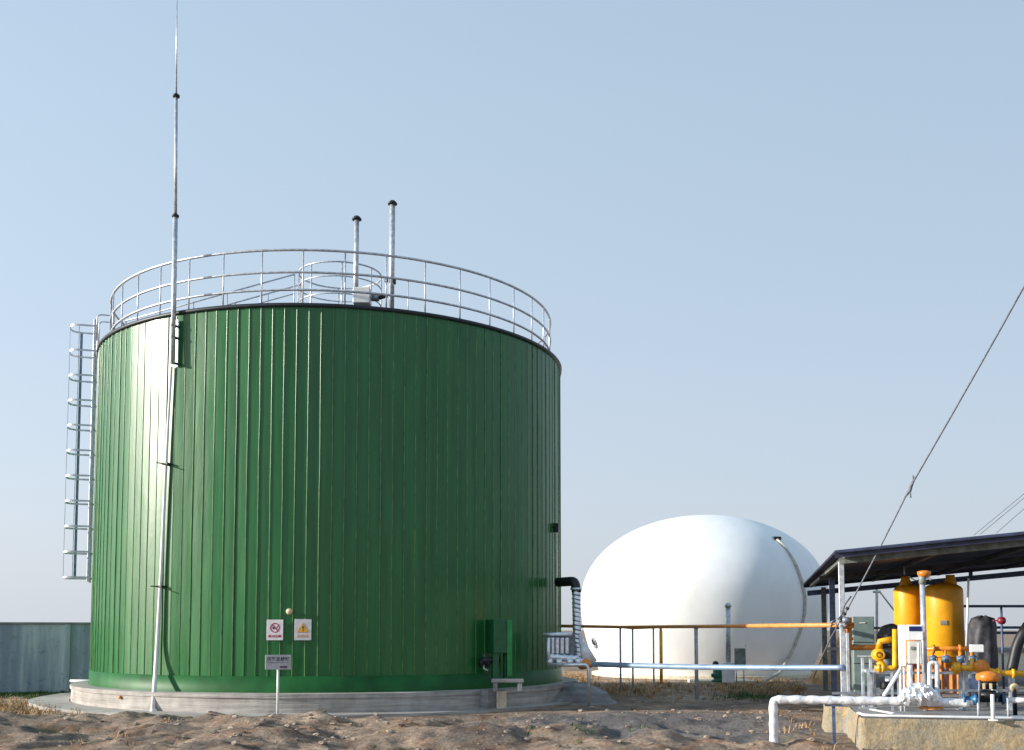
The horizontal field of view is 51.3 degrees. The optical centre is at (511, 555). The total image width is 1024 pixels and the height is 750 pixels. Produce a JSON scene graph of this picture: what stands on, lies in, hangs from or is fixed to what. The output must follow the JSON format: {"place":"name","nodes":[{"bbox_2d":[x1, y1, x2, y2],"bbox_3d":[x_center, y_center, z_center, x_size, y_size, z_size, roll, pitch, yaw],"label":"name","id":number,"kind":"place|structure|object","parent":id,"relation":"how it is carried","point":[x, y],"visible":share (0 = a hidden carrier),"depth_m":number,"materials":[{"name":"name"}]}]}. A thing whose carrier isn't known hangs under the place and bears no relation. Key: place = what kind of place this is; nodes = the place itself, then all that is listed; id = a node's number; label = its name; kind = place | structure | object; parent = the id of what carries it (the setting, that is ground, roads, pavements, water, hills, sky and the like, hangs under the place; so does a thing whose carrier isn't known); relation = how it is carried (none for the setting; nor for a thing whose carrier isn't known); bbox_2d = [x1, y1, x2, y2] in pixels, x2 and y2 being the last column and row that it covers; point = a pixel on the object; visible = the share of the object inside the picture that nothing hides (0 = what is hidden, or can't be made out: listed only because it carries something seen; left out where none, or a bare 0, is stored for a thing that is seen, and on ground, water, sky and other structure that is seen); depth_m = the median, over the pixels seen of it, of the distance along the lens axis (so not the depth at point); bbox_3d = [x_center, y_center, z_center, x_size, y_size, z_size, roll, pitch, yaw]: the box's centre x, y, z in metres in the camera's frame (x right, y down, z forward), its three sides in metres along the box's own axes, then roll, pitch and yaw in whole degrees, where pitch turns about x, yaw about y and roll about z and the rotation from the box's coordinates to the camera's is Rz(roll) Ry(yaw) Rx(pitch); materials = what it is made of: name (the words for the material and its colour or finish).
{"place":"outdoors","nodes":[
{"label":"outdoors","id":0,"kind":"place"},
{"bbox_2d":[265,655,290,714],"bbox_3d":[-4.442,2.477,20.236,0.478,1.181,0.140,1,-4,-9],"label":"name board","id":1,"kind":"object","parent":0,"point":[274,662],"visible":1,"depth_m":20.22,"materials":[{"name":"white metal"}]},
{"bbox_2d":[0,672,835,749],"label":"dry grass","id":2,"kind":"structure","parent":0,"point":[794,688],"depth_m":28.83,"materials":[{"name":"brown plant"}]},
{"bbox_2d":[0,630,1023,749],"bbox_3d":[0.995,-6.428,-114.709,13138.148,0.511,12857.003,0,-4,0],"label":"ground","id":3,"kind":"structure","parent":0,"point":[419,732],"depth_m":17.23,"materials":[{"name":"soil"}]},
{"bbox_2d":[0,622,90,693],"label":"precast wall","id":4,"kind":"structure","parent":3,"relation":"on","point":[54,657],"depth_m":28.26,"materials":[{"name":"concrete"}]},
{"bbox_2d":[28,676,577,717],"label":"tank plinth","id":5,"kind":"structure","parent":3,"relation":"on","point":[84,697],"depth_m":21.20,"materials":[{"name":"concrete"}]},
{"bbox_2d":[63,200,561,692],"bbox_3d":[-4.671,-2.352,27.180,11.882,10.995,11.500,0,-4,0],"label":"storage tank","id":6,"kind":"object","parent":5,"relation":"on","point":[373,493],"visible":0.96,"depth_m":21.94,"materials":[{"name":"metal"}]},
{"bbox_2d":[70,679,88,681],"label":"drain pipe","id":7,"kind":"object","parent":6,"relation":"attached to","point":[87,680],"visible":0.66,"depth_m":24.46,"materials":[{"name":"white paint"}]},
{"bbox_2d":[150,366,172,710],"bbox_3d":[-7.211,-0.388,21.718,0.311,7.104,0.617,0,-4,7],"label":"mast pole","id":8,"kind":"object","parent":6,"relation":"attached to","point":[156,654],"visible":0.92,"depth_m":21.88,"materials":[{"name":"grey metal"}]},
{"bbox_2d":[170,0,179,366],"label":"lightning mast","id":9,"kind":"object","parent":6,"relation":"attached to","point":[174,336],"visible":1,"depth_m":22.16,"materials":[{"name":"metal"}]},
{"bbox_2d":[266,620,282,639],"bbox_3d":[-4.701,1.474,21.150,0.332,0.407,0.018,0,-4,2],"label":"wall sign","id":10,"kind":"object","parent":6,"relation":"attached to","point":[274,629],"visible":1,"depth_m":21.15,"materials":[{"name":"white plastic"}]},
{"bbox_2d":[286,608,292,614],"bbox_3d":[-4.412,1.109,21.155,0.132,0.132,0.120,0,-4,0],"label":"wall fitting","id":11,"kind":"object","parent":6,"relation":"attached to","point":[289,611],"depth_m":21.10,"materials":[{"name":"beige plastic"}]},
{"bbox_2d":[294,619,311,639],"bbox_3d":[-4.146,1.469,21.155,0.332,0.417,0.020,0,-4,-3],"label":"wall sign","id":12,"kind":"object","parent":6,"relation":"attached to","point":[302,631],"visible":1,"depth_m":21.15,"materials":[{"name":"white metal"}]},
{"bbox_2d":[478,619,511,678],"bbox_3d":[-0.379,1.998,22.561,0.650,1.289,0.445,2,-4,-22],"label":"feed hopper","id":13,"kind":"object","parent":6,"relation":"attached to","point":[499,635],"visible":0.93,"depth_m":22.44,"materials":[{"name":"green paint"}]},
{"bbox_2d":[554,577,581,662],"bbox_3d":[1.379,1.480,24.613,0.390,1.993,1.102,2,-4,-24],"label":"ribbed riser pipe","id":14,"kind":"object","parent":6,"relation":"attached to","point":[574,584],"visible":0.81,"depth_m":24.44,"materials":[{"name":"silver metal"}]},
{"bbox_2d":[491,678,523,690],"bbox_3d":[-0.087,2.636,21.769,0.660,0.242,0.340,0,-4,0],"label":"concrete stool","id":15,"kind":"object","parent":5,"relation":"on","point":[496,681],"visible":1,"depth_m":21.61,"materials":[{"name":"grey concrete"}]},
{"bbox_2d":[0,683,781,742],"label":"green grass","id":16,"kind":"structure","parent":3,"relation":"on","point":[34,694],"depth_m":26.61,"materials":[{"name":"green plant"}]},
{"bbox_2d":[0,697,891,749],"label":"soil clods","id":17,"kind":"object","parent":3,"relation":"on","point":[324,742],"visible":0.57,"depth_m":17.01,"materials":[{"name":"brown soil"}]},
{"bbox_2d":[479,689,506,708],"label":"concrete block","id":18,"kind":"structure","parent":3,"relation":"on","point":[490,698],"depth_m":21.97,"materials":[{"name":"grey concrete"}]},
{"bbox_2d":[543,632,596,706],"bbox_3d":[1.271,2.510,23.503,1.198,1.637,0.587,-1,-4,9],"label":"wrapped manifold","id":19,"kind":"object","parent":3,"relation":"on","point":[560,647],"visible":1,"depth_m":23.43,"materials":[{"name":"metal"}]},
{"bbox_2d":[578,658,845,669],"bbox_3d":[3.540,2.157,20.565,0.260,0.296,7.086,3,-5,-34],"label":"silver pipe","id":20,"kind":"object","parent":19,"relation":"attached to","point":[590,663],"visible":0.97,"depth_m":20.21,"materials":[{"name":"metal"}]},
{"bbox_2d":[551,681,616,704],"bbox_3d":[1.365,3.192,24.900,2.262,0.529,2.638,0,-4,0],"label":"concrete mound","id":21,"kind":"object","parent":3,"relation":"on","point":[574,692],"visible":0.66,"depth_m":24.12,"materials":[{"name":"grey concrete"}]},
{"bbox_2d":[581,515,828,681],"bbox_3d":[7.032,1.484,39.854,9.105,6.000,9.469,-3,-5,36],"label":"gas holder","id":22,"kind":"object","parent":3,"relation":"on","point":[695,570],"visible":0.88,"depth_m":36.29,"materials":[{"name":"white fabric"}]},
{"bbox_2d":[561,623,854,699],"bbox_3d":[3.330,2.572,25.559,3.829,1.874,15.740,0,-4,-4],"label":"gas pipe","id":23,"kind":"object","parent":3,"relation":"on","point":[780,625],"visible":0.88,"depth_m":26.17,"materials":[{"name":"yellow metal"}]},
{"bbox_2d":[845,617,882,649],"bbox_3d":[5.861,1.319,17.803,0.612,0.578,0.170,-1,-4,14],"label":"orange pipe","id":24,"kind":"object","parent":23,"relation":"attached to","point":[849,627],"visible":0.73,"depth_m":17.79,"materials":[{"name":"metal"}]},
{"bbox_2d":[711,661,721,681],"bbox_3d":[6.260,3.523,32.457,0.400,0.640,0.394,0,-4,0],"label":"green pump","id":25,"kind":"object","parent":3,"relation":"on","point":[716,675],"visible":0.65,"depth_m":32.33,"materials":[{"name":"metal"}]},
{"bbox_2d":[688,679,754,683],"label":"concrete slab","id":26,"kind":"structure","parent":3,"relation":"on","point":[704,681],"depth_m":33.12,"materials":[{"name":"grey concrete"}]},
{"bbox_2d":[722,603,734,682],"bbox_3d":[6.517,2.617,32.188,0.340,2.410,0.300,0,-4,0],"label":"vent stack","id":27,"kind":"object","parent":3,"relation":"on","point":[728,676],"visible":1,"depth_m":32.11,"materials":[{"name":"white paint"}]},
{"bbox_2d":[734,645,745,682],"bbox_3d":[6.820,3.227,31.820,0.338,1.140,0.160,0,-4,0],"label":"control cabinet","id":28,"kind":"object","parent":3,"relation":"on","point":[739,656],"visible":0.84,"depth_m":31.76,"materials":[{"name":"grey metal"}]},
{"bbox_2d":[805,631,851,684],"bbox_3d":[10.233,3.194,33.514,2.045,1.752,2.568,0,-4,0],"label":"sand heap","id":29,"kind":"object","parent":3,"relation":"on","point":[818,678],"visible":0.22,"depth_m":32.93,"materials":[{"name":"beige sand"}]},
{"bbox_2d":[769,682,973,743],"bbox_3d":[5.054,2.247,15.069,2.771,0.923,0.361,-1,-4,10],"label":"lagged pipe","id":30,"kind":"object","parent":3,"relation":"on","point":[917,694],"visible":0.99,"depth_m":15.09,"materials":[{"name":"fabric"}]},
{"bbox_2d":[882,669,901,696],"bbox_3d":[5.472,1.835,15.361,0.282,0.413,0.061,-1,-4,13],"label":"slanted pipe","id":31,"kind":"object","parent":30,"relation":"attached to","point":[891,683],"visible":0.98,"depth_m":15.34,"materials":[{"name":"white metal"}]},
{"bbox_2d":[917,643,919,682],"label":"thin riser pipe","id":32,"kind":"object","parent":30,"relation":"attached to","point":[918,662],"visible":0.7,"depth_m":15.19,"materials":[{"name":"white metal"}]},
{"bbox_2d":[927,661,938,691],"bbox_3d":[5.946,1.733,15.054,0.172,0.503,0.064,-1,-4,13],"label":"looped pipe","id":33,"kind":"object","parent":30,"relation":"attached to","point":[929,671],"visible":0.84,"depth_m":15.04,"materials":[{"name":"white metal"}]},
{"bbox_2d":[962,692,977,704],"bbox_3d":[6.364,1.989,14.836,0.180,0.175,0.150,-1,-4,13],"label":"blue valve","id":34,"kind":"object","parent":30,"relation":"attached to","point":[973,698],"visible":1,"depth_m":14.79,"materials":[{"name":"paint"}]},
{"bbox_2d":[873,589,893,678],"bbox_3d":[10.777,2.374,30.716,0.697,2.850,0.076,0,-4,0],"label":"stay pole","id":35,"kind":"object","parent":3,"relation":"on","point":[876,592],"visible":0.57,"depth_m":30.75,"materials":[{"name":"grey metal"}]},
{"bbox_2d":[803,531,1023,706],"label":"shelter","id":36,"kind":"object","parent":3,"relation":"on","point":[843,567],"visible":0.89,"depth_m":22.76,"materials":[{"name":"grey paint"}]},
{"bbox_2d":[813,596,851,678],"bbox_3d":[7.572,2.386,26.442,0.418,2.217,18.163,-1,-4,14],"label":"loose cable","id":37,"kind":"object","parent":36,"relation":"hanging from","point":[848,599],"visible":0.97,"depth_m":18.53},
{"bbox_2d":[830,615,849,628],"bbox_3d":[5.426,1.101,17.665,0.319,0.230,0.097,-1,-4,13],"label":"pipe fitting","id":38,"kind":"object","parent":36,"relation":"attached to","point":[846,620],"visible":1,"depth_m":17.64,"materials":[{"name":"grey metal"}]},
{"bbox_2d":[840,286,1023,621],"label":"guy cable","id":39,"kind":"object","parent":36,"relation":"attached to","point":[943,429],"visible":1,"depth_m":16.55,"materials":[{"name":"metal"}]},
{"bbox_2d":[965,578,969,645],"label":"white drop pipe","id":40,"kind":"object","parent":36,"relation":"hanging from","point":[967,613],"visible":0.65,"depth_m":18.66,"materials":[{"name":"metal"}]},
{"bbox_2d":[1006,622,1023,669],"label":"black hose","id":41,"kind":"object","parent":36,"relation":"hanging from","point":[1015,652],"visible":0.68,"depth_m":17.47,"materials":[{"name":"rubber"}]},
{"bbox_2d":[821,675,1023,749],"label":"equipment slab","id":42,"kind":"structure","parent":3,"relation":"on","point":[865,732],"depth_m":14.82,"materials":[{"name":"concrete"}]},
{"bbox_2d":[857,655,866,708],"bbox_3d":[5.530,1.991,16.807,0.140,0.832,0.120,-1,-4,13],"label":"pipe support","id":43,"kind":"object","parent":42,"relation":"on","point":[862,678],"visible":0.96,"depth_m":16.79,"materials":[{"name":"metal"}]},
{"bbox_2d":[851,617,874,694],"bbox_3d":[6.255,1.779,19.013,0.364,1.376,0.464,-1,-4,13],"label":"switch cabinet","id":44,"kind":"object","parent":42,"relation":"on","point":[863,631],"visible":0.75,"depth_m":18.82,"materials":[{"name":"metal"}]},
{"bbox_2d":[866,655,876,708],"bbox_3d":[5.647,1.989,16.780,0.140,0.832,0.120,-1,-4,13],"label":"pipe support","id":45,"kind":"object","parent":42,"relation":"on","point":[871,679],"visible":0.7,"depth_m":16.76,"materials":[{"name":"metal"}]},
{"bbox_2d":[863,636,902,710],"bbox_3d":[5.773,1.823,16.607,0.572,1.139,0.538,-1,-4,13],"label":"yellow pump","id":46,"kind":"object","parent":42,"relation":"on","point":[879,655],"visible":0.77,"depth_m":16.43,"materials":[{"name":"paint"}]},
{"bbox_2d":[874,629,897,672],"bbox_3d":[5.747,1.463,16.382,0.349,0.667,0.140,-1,-4,13],"label":"yellow pipe","id":47,"kind":"object","parent":46,"relation":"on","point":[881,668],"visible":1,"depth_m":16.33,"materials":[{"name":"metal"}]},
{"bbox_2d":[876,624,898,668],"bbox_3d":[6.351,1.523,17.990,0.430,0.755,0.522,0,-4,0],"label":"covered machine","id":48,"kind":"object","parent":42,"relation":"on","point":[885,631],"visible":0.35,"depth_m":17.86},
{"bbox_2d":[880,676,896,696],"bbox_3d":[6.644,2.326,18.686,0.337,0.426,0.400,-1,-4,13],"label":"machine base","id":49,"kind":"object","parent":42,"relation":"on","point":[884,684],"visible":0.34,"depth_m":18.53,"materials":[{"name":"metal"}]},
{"bbox_2d":[898,625,906,710],"bbox_3d":[5.920,1.707,16.170,0.106,1.311,0.140,-1,-4,13],"label":"cable duct","id":50,"kind":"object","parent":42,"relation":"on","point":[902,645],"visible":0.9,"depth_m":16.14,"materials":[{"name":"white metal"}]},
{"bbox_2d":[906,625,923,639],"bbox_3d":[6.066,1.160,16.067,0.228,0.233,0.169,-1,-4,13],"label":"control box","id":51,"kind":"object","parent":50,"relation":"attached to","point":[914,632],"visible":1,"depth_m":15.99,"materials":[{"name":"white paint"}]},
{"bbox_2d":[907,641,921,663],"bbox_3d":[6.058,1.459,16.045,0.197,0.336,0.155,-1,-4,13],"label":"junction box","id":52,"kind":"object","parent":51,"relation":"attached to","point":[911,652],"visible":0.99,"depth_m":15.99,"materials":[{"name":"white paint"}]},
{"bbox_2d":[893,566,921,686],"bbox_3d":[8.169,1.491,21.889,0.638,2.539,0.638,0,-4,0],"label":"scrubber tank","id":53,"kind":"object","parent":42,"relation":"on","point":[906,595],"visible":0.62,"depth_m":21.68,"materials":[{"name":"yellow metal"}]},
{"bbox_2d":[907,665,912,685],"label":"riser pipe","id":54,"kind":"object","parent":42,"relation":"on","point":[909,674],"visible":0.59,"depth_m":15.24,"materials":[{"name":"white metal"}]},
{"bbox_2d":[908,570,930,710],"bbox_3d":[6.296,1.299,16.368,0.311,2.151,0.206,0,-4,0],"label":"alarm post","id":55,"kind":"object","parent":42,"relation":"on","point":[923,575],"visible":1,"depth_m":16.35,"materials":[{"name":"metal"}]},
{"bbox_2d":[832,672,1023,706],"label":"pipe rack","id":56,"kind":"object","parent":42,"relation":"on","point":[879,691],"visible":0.2,"depth_m":17.29,"materials":[{"name":"grey metal"}]},
{"bbox_2d":[927,644,983,667],"bbox_3d":[7.089,1.613,17.120,0.868,0.374,0.269,-1,-4,14],"label":"orange header","id":57,"kind":"object","parent":56,"relation":"on","point":[970,648],"visible":0.77,"depth_m":17.14,"materials":[{"name":"paint"}]},
{"bbox_2d":[919,706,943,709],"bbox_3d":[5.926,2.128,15.080,0.340,0.080,0.340,0,-4,0],"label":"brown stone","id":58,"kind":"object","parent":42,"relation":"on","point":[931,708],"visible":0.5,"depth_m":14.95,"materials":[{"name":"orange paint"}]},
{"bbox_2d":[932,674,941,696],"bbox_3d":[7.413,2.300,18.715,0.176,0.481,0.400,-1,-4,13],"label":"machine base","id":59,"kind":"object","parent":42,"relation":"on","point":[933,681],"visible":0.14,"depth_m":18.54,"materials":[{"name":"metal"}]},
{"bbox_2d":[855,711,1023,719],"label":"edge conduit","id":60,"kind":"object","parent":42,"relation":"on","point":[938,716],"visible":1,"depth_m":14.80,"materials":[{"name":"white metal"}]},
{"bbox_2d":[925,575,965,693],"bbox_3d":[8.505,1.539,20.985,0.760,2.318,0.760,0,-4,0],"label":"scrubber tank","id":61,"kind":"object","parent":42,"relation":"on","point":[945,613],"visible":0.74,"depth_m":20.71,"materials":[{"name":"yellow metal"}]},
{"bbox_2d":[869,708,1023,716],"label":"slab conduit","id":62,"kind":"object","parent":42,"relation":"on","point":[881,711],"visible":0.69,"depth_m":15.10,"materials":[{"name":"white metal"}]},
{"bbox_2d":[956,671,966,709],"bbox_3d":[6.928,2.088,16.476,0.140,0.593,0.120,-1,-4,13],"label":"pipe support","id":63,"kind":"object","parent":42,"relation":"on","point":[960,686],"visible":0.67,"depth_m":16.46,"materials":[{"name":"metal"}]},
{"bbox_2d":[958,674,977,695],"bbox_3d":[8.063,2.306,18.770,0.333,0.478,0.400,-1,-4,13],"label":"machine base","id":64,"kind":"object","parent":42,"relation":"on","point":[973,682],"visible":0.24,"depth_m":18.58,"materials":[{"name":"blue metal"}]},
{"bbox_2d":[965,671,972,709],"bbox_3d":[7.018,2.086,16.456,0.140,0.594,0.120,-1,-4,13],"label":"pipe support","id":65,"kind":"object","parent":42,"relation":"on","point":[966,684],"visible":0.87,"depth_m":16.44,"materials":[{"name":"metal"}]},
{"bbox_2d":[975,698,979,719],"bbox_3d":[6.451,2.118,14.755,0.100,0.293,0.100,-1,-4,13],"label":"stub post","id":66,"kind":"object","parent":42,"relation":"on","point":[978,708],"visible":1,"depth_m":14.74,"materials":[{"name":"metal"}]},
{"bbox_2d":[966,615,997,671],"bbox_3d":[8.898,1.855,20.250,0.599,1.452,0.737,0,-4,0],"label":"covered machine","id":67,"kind":"object","parent":42,"relation":"on","point":[982,630],"visible":0.59,"depth_m":19.98,"materials":[{"name":"grey metal"}]},
{"bbox_2d":[951,658,1023,710],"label":"pipe","id":68,"kind":"object","parent":42,"relation":"on","point":[978,666],"visible":0.88,"depth_m":16.16,"materials":[{"name":"metal"}]},
{"bbox_2d":[974,671,1005,704],"bbox_3d":[6.696,1.855,14.975,0.418,0.475,0.330,0,-4,0],"label":"control valve","id":69,"kind":"object","parent":42,"relation":"on","point":[987,679],"visible":0.88,"depth_m":14.87,"materials":[{"name":"orange paint"}]},
{"bbox_2d":[1005,697,1023,702],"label":"white pipe","id":70,"kind":"object","parent":69,"relation":"attached to","point":[1016,699],"visible":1,"depth_m":14.86,"materials":[{"name":"metal"}]},
{"bbox_2d":[988,694,997,720],"bbox_3d":[6.548,2.070,14.530,0.100,0.358,0.100,-1,-4,13],"label":"stub post","id":71,"kind":"object","parent":42,"relation":"on","point":[992,700],"visible":1,"depth_m":14.51,"materials":[{"name":"white metal"}]},
{"bbox_2d":[993,606,1005,693],"bbox_3d":[8.825,1.747,19.265,0.216,1.663,0.149,-3,-5,38],"label":"red valve","id":72,"kind":"object","parent":42,"relation":"on","point":[1001,620],"visible":0.96,"depth_m":19.23,"materials":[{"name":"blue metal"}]},
{"bbox_2d":[1004,698,1011,719],"bbox_3d":[6.825,2.109,14.669,0.100,0.299,0.100,-1,-4,13],"label":"stub post","id":73,"kind":"object","parent":42,"relation":"on","point":[1008,709],"visible":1,"depth_m":14.66,"materials":[{"name":"metal"}]},
{"bbox_2d":[1005,676,1012,710],"bbox_3d":[7.621,2.073,16.317,0.140,0.600,0.120,-1,-4,13],"label":"pipe support","id":74,"kind":"object","parent":42,"relation":"on","point":[1009,690],"visible":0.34,"depth_m":16.30,"materials":[{"name":"metal"}]},
{"bbox_2d":[1009,683,1019,714],"bbox_3d":[7.191,2.063,15.257,0.130,0.472,0.060,-1,-4,13],"label":"brass gauge","id":75,"kind":"object","parent":42,"relation":"on","point":[1014,688],"visible":0.9,"depth_m":15.24,"materials":[{"name":"beige metal"}]},
{"bbox_2d":[997,647,1023,670],"bbox_3d":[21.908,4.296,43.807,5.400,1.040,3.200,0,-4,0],"label":"distant hut","id":76,"kind":"object","parent":3,"relation":"on","point":[1006,657],"visible":0.2,"depth_m":42.31,"materials":[{"name":"beige paint"}]},
{"bbox_2d":[0,0,1023,629],"label":"sky","id":77,"kind":"structure","parent":0,"point":[771,249],"materials":[{"name":"blue"}]},
{"bbox_2d":[974,494,1023,534],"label":"overhead wire","id":78,"kind":"object","parent":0,"point":[1000,513],"visible":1,"depth_m":76.22,"materials":[{"name":"grey metal"}]},
{"bbox_2d":[981,498,1023,533],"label":"overhead wire","id":79,"kind":"object","parent":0,"point":[1004,514],"visible":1,"depth_m":76.09,"materials":[{"name":"grey metal"}]}
]}

